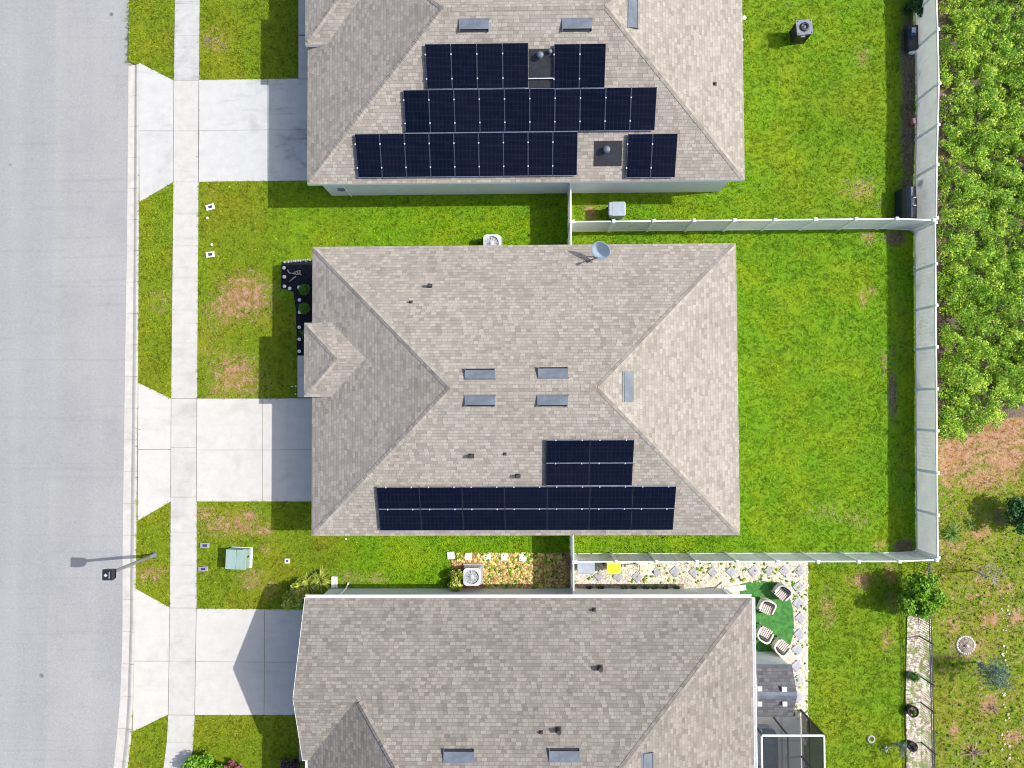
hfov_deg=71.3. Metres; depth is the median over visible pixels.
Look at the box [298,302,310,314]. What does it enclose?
shrub
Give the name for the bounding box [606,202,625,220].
trash bin
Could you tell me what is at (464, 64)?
solar panel
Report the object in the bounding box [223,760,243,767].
shrub
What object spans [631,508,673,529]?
solar panel
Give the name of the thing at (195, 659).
expansion joint
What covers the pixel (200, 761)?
shrub
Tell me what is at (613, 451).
solar panel
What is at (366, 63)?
house
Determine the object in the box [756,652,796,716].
patio
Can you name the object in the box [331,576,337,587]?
splash block
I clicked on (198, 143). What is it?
expansion joint
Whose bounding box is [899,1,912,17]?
fence plant
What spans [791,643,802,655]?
stepping stone
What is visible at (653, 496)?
solar panel
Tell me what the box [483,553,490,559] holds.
paver
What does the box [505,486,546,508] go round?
solar panel
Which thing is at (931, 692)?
picket fence
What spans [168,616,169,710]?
expansion joint
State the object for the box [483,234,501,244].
air conditioner
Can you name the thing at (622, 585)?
soil strip
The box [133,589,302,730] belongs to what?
driveway
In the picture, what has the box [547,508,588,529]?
solar panel
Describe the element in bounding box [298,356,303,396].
porch path
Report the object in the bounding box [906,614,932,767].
gravel strip
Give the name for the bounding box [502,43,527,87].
solar panel
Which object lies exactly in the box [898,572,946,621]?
tree
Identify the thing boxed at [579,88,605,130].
solar panel
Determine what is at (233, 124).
driveway
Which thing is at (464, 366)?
house
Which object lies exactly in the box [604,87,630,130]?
solar panel
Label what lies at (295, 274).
driftwood
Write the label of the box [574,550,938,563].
vinyl fence
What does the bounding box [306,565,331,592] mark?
spiky plant
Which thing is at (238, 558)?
transformer
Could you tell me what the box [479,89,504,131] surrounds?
solar panel
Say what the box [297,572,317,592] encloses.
spiky plant
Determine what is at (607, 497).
solar panel
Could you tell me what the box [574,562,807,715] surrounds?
gravel bed
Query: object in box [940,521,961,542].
grass clump
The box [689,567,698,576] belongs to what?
stepping stone
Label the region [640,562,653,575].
paving slab
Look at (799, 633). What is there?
stepping stone
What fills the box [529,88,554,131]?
solar panel
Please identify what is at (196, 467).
expansion joint
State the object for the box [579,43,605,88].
solar panel
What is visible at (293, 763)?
shrub
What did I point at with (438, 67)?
solar panel
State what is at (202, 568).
junction box
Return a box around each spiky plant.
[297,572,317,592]
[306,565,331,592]
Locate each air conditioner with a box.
[463,564,482,585]
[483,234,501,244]
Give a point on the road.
(64, 66)
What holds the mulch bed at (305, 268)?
on the lawn at (984, 700)
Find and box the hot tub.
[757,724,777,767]
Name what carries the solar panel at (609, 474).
attached to the house at (464, 366)
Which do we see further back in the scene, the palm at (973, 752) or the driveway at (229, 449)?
the driveway at (229, 449)
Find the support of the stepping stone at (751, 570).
on the gravel bed at (790, 657)
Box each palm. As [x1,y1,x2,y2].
[960,741,986,763]
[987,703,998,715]
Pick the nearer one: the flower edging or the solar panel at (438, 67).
the solar panel at (438, 67)
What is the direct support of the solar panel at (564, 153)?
attached to the house at (366, 63)
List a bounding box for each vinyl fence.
[567,183,571,244]
[570,535,574,593]
[572,217,935,231]
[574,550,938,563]
[913,0,940,219]
[913,221,939,558]
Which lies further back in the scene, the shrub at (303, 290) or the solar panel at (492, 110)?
the shrub at (303, 290)
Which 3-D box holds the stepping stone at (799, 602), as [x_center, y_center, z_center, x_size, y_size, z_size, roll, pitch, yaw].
[13.216,10.110,32.970,0.410,0.050,0.385,38,89,2]
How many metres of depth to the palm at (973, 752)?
32.86 m
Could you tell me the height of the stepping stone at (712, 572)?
0.050 m
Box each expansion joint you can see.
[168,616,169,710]
[173,102,173,171]
[194,608,196,714]
[196,433,196,501]
[198,104,198,181]
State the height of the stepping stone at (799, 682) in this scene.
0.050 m
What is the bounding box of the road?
[0,0,138,767]
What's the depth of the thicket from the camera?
33.13 m
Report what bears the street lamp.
on the lawn at (984, 700)
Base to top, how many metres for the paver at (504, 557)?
0.050 m
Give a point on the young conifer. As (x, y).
(994, 671)
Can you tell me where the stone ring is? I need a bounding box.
[867,735,874,742]
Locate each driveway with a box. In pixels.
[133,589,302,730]
[138,383,311,519]
[139,63,307,200]
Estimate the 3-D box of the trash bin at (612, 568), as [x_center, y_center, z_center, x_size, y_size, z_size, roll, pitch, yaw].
[4.588,8.211,32.683,0.620,1.035,0.764,0,88,1]
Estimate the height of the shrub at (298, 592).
1.062 m
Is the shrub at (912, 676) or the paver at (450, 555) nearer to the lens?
the shrub at (912, 676)
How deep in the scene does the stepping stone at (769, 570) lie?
33.01 m
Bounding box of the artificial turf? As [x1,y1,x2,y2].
[740,580,793,651]
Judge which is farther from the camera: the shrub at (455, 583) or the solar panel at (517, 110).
the shrub at (455, 583)
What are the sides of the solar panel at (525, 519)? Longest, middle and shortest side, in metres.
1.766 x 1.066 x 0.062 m
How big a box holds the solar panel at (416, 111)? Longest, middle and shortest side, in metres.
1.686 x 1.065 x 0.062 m
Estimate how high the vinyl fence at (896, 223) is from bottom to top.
2.338 m
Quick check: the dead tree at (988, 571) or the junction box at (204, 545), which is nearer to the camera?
the dead tree at (988, 571)
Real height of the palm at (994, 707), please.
0.188 m
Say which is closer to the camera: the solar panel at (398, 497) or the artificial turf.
the solar panel at (398, 497)
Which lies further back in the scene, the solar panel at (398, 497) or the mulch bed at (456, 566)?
the mulch bed at (456, 566)
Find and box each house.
[293,582,757,767]
[304,243,739,535]
[305,0,745,196]
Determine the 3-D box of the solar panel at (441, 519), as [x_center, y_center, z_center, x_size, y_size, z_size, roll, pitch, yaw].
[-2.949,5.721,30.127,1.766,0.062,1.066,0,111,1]
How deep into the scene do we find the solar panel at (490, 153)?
30.43 m
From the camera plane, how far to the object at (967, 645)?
33.06 m
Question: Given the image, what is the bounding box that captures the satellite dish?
[586,241,609,262]
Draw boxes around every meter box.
[205,203,214,210]
[206,251,214,257]
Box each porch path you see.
[298,0,307,78]
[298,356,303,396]
[299,743,301,760]
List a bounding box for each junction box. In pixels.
[198,566,207,571]
[200,543,209,547]
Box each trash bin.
[577,553,594,573]
[605,553,620,573]
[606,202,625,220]
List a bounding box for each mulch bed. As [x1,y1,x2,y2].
[281,260,311,355]
[452,552,569,587]
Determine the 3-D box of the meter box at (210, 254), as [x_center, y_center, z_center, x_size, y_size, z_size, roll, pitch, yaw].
[-14.335,-6.146,33.906,0.400,0.080,0.260,-6,88,1]
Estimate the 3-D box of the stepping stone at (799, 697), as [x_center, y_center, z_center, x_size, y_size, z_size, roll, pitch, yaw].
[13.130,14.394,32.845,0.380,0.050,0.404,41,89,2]
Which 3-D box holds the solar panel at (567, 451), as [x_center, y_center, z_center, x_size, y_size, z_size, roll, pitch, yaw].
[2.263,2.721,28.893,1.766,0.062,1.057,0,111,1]
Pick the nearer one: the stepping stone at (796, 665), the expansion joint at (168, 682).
the stepping stone at (796, 665)
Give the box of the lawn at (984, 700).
[128,0,1023,767]
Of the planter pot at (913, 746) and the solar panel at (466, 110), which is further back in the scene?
the planter pot at (913, 746)
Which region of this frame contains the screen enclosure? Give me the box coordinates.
[757,709,825,767]
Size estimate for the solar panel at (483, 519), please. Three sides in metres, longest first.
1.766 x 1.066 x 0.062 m
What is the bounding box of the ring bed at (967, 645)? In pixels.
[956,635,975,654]
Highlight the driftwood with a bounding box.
[287,270,300,281]
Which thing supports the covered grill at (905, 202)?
on the lawn at (984, 700)
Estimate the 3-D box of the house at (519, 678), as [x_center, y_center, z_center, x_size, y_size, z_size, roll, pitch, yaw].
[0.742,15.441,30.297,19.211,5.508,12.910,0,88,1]
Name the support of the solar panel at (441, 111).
attached to the house at (366, 63)
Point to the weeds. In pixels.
(732, 580)
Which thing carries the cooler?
on the storage bench
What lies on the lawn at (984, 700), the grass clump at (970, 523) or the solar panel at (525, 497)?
the grass clump at (970, 523)
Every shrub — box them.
[180,751,223,767]
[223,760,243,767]
[280,758,300,767]
[281,577,307,610]
[298,284,310,295]
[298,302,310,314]
[447,569,463,591]
[907,0,923,16]
[907,671,919,682]
[1003,495,1023,534]
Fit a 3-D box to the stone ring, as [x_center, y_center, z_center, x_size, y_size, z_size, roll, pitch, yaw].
[16.473,16.289,32.738,0.380,0.050,0.374,0,88,1]
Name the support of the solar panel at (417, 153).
attached to the house at (366, 63)
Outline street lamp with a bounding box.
[102,552,157,579]
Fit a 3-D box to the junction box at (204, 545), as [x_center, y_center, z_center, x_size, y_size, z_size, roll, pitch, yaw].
[-14.422,7.575,33.504,0.440,0.080,0.240,0,88,1]
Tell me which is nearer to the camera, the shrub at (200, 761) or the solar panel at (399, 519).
the solar panel at (399, 519)
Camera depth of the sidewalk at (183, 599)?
33.70 m
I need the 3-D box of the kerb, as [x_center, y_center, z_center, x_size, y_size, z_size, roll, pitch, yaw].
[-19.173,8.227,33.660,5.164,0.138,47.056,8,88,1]
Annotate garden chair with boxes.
[756,597,776,614]
[756,623,773,643]
[770,582,792,601]
[770,635,790,656]
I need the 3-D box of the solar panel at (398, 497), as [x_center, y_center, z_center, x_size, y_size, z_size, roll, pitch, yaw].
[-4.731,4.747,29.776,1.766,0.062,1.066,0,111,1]
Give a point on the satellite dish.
(600, 250)
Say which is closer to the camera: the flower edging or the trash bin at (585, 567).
the trash bin at (585, 567)
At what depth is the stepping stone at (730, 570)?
33.04 m
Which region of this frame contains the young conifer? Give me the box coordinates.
[972,655,1013,694]
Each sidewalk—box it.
[164,80,198,767]
[174,0,199,79]
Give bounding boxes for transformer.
[225,546,252,569]
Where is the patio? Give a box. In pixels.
[757,716,801,767]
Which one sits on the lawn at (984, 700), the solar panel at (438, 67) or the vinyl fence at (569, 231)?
the vinyl fence at (569, 231)
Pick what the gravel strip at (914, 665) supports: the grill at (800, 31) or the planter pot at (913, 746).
the planter pot at (913, 746)
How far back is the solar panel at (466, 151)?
30.45 m
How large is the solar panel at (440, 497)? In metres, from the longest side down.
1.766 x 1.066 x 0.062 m
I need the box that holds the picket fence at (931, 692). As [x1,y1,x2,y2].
[917,561,936,767]
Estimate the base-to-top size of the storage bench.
0.420 m
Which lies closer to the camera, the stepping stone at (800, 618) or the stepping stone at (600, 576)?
the stepping stone at (800, 618)
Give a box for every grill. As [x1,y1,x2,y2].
[789,19,812,44]
[895,186,916,218]
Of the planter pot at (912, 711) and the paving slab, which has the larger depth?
the paving slab
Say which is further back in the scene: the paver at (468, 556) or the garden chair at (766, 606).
the paver at (468, 556)
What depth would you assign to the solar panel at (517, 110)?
29.79 m
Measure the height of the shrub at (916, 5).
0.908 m
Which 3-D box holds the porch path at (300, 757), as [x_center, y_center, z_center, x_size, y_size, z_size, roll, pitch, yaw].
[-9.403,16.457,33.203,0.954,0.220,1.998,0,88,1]
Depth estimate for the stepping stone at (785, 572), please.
33.00 m
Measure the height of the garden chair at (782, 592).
0.750 m
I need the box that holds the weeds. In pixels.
[482,529,1023,767]
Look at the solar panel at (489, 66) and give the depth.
29.19 m
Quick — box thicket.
[936,0,1023,444]
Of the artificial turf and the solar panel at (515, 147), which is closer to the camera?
the solar panel at (515, 147)
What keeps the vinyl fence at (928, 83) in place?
on the lawn at (984, 700)
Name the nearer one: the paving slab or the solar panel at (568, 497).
the solar panel at (568, 497)
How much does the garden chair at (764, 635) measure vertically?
0.750 m
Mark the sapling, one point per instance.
(903, 745)
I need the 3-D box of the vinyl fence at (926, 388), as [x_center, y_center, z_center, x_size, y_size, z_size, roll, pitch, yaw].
[18.899,0.240,32.614,0.142,1.960,15.037,1,88,1]
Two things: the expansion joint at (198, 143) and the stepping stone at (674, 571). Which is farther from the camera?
the expansion joint at (198, 143)
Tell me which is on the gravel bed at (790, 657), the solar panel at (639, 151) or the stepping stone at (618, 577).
the stepping stone at (618, 577)
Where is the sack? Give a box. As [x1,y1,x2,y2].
[908,49,917,54]
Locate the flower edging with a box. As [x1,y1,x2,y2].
[283,258,310,262]
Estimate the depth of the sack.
33.78 m
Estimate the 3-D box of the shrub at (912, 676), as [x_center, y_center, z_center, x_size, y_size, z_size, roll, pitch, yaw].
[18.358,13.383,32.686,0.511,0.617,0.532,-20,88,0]
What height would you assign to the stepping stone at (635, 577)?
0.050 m
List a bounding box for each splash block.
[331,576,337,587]
[724,585,745,591]
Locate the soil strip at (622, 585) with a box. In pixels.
[574,584,683,587]
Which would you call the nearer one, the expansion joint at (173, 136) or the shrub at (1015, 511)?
the shrub at (1015, 511)
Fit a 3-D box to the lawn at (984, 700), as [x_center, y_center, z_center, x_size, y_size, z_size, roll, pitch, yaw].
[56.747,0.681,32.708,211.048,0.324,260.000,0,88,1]
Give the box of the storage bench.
[904,25,918,52]
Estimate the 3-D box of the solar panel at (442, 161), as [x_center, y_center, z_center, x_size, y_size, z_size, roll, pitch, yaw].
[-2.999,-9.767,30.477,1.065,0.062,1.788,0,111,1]
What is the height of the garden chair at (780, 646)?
0.750 m
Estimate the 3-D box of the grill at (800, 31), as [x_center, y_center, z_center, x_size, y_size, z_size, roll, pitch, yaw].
[13.438,-16.339,33.244,0.740,1.060,0.770,-6,88,1]
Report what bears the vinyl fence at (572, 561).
on the lawn at (984, 700)
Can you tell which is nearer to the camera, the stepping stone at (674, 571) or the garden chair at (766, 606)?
the garden chair at (766, 606)
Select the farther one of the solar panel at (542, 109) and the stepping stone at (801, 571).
the stepping stone at (801, 571)
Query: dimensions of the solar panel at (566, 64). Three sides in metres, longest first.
1.696 x 1.065 x 0.062 m
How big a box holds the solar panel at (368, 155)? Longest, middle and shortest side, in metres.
1.788 x 1.065 x 0.062 m
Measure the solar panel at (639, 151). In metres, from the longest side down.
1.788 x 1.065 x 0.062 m
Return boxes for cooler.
[909,27,915,37]
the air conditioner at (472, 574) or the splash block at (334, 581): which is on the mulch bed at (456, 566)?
the air conditioner at (472, 574)
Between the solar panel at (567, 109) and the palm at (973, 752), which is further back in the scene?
the palm at (973, 752)
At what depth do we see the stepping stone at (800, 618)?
32.92 m
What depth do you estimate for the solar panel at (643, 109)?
29.70 m
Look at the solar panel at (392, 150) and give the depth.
30.50 m
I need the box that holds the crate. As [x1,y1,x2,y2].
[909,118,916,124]
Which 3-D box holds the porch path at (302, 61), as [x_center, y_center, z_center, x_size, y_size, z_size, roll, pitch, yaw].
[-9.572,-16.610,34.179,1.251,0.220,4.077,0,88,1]
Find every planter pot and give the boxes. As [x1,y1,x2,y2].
[905,704,918,717]
[906,740,917,751]
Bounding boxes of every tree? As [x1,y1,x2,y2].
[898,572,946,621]
[972,562,1008,587]
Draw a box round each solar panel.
[355,134,381,177]
[376,487,419,508]
[378,509,421,530]
[379,133,406,177]
[403,90,429,132]
[404,133,430,176]
[419,486,462,508]
[421,509,462,530]
[425,44,451,88]
[428,89,454,132]
[429,133,454,176]
[450,43,477,88]
[453,89,479,132]
[453,133,478,176]
[462,486,504,508]
[463,509,504,530]
[476,43,502,88]
[478,132,503,176]
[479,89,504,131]
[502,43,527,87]
[503,132,527,175]
[504,88,529,131]
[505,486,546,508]
[505,508,546,529]
[528,132,552,175]
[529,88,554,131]
[546,439,589,462]
[546,463,588,485]
[547,486,589,508]
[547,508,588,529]
[552,131,577,175]
[553,44,579,88]
[554,88,579,130]
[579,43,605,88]
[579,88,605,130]
[589,439,633,462]
[589,463,632,485]
[589,508,631,529]
[590,486,632,508]
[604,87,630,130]
[626,134,652,177]
[630,87,656,130]
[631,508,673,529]
[632,486,675,507]
[650,133,677,177]
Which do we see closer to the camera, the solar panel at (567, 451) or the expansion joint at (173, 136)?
the solar panel at (567, 451)
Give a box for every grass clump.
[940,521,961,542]
[964,517,975,530]
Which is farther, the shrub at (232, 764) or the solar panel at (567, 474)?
the shrub at (232, 764)
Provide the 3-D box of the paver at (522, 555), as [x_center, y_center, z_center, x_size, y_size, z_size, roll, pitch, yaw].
[0.489,8.076,33.243,0.343,0.050,0.328,-2,88,1]
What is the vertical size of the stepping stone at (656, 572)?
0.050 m
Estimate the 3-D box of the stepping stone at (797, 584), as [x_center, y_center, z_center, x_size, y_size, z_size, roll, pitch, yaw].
[13.225,9.377,32.991,0.412,0.050,0.384,-38,88,0]
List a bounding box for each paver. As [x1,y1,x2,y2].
[447,552,454,558]
[465,553,471,559]
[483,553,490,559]
[501,553,506,559]
[519,554,525,560]
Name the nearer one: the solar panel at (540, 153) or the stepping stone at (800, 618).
the solar panel at (540, 153)
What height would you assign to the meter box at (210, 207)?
0.080 m
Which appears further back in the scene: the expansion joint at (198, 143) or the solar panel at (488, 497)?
the expansion joint at (198, 143)
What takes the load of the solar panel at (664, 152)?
attached to the house at (366, 63)
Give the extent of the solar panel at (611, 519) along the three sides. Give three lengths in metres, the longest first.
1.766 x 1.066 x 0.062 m
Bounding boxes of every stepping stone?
[594,571,603,580]
[613,574,622,581]
[632,571,641,582]
[652,567,661,576]
[669,566,680,576]
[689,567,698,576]
[707,566,717,576]
[726,566,736,576]
[748,566,758,575]
[764,565,773,576]
[779,566,789,576]
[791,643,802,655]
[792,581,803,592]
[792,598,803,608]
[792,660,802,671]
[794,566,804,576]
[794,628,804,639]
[794,675,802,686]
[795,612,805,623]
[796,691,802,702]
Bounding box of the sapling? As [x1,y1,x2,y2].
[889,740,909,761]
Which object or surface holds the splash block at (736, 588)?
on the gravel bed at (790, 657)
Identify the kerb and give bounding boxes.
[113,64,138,767]

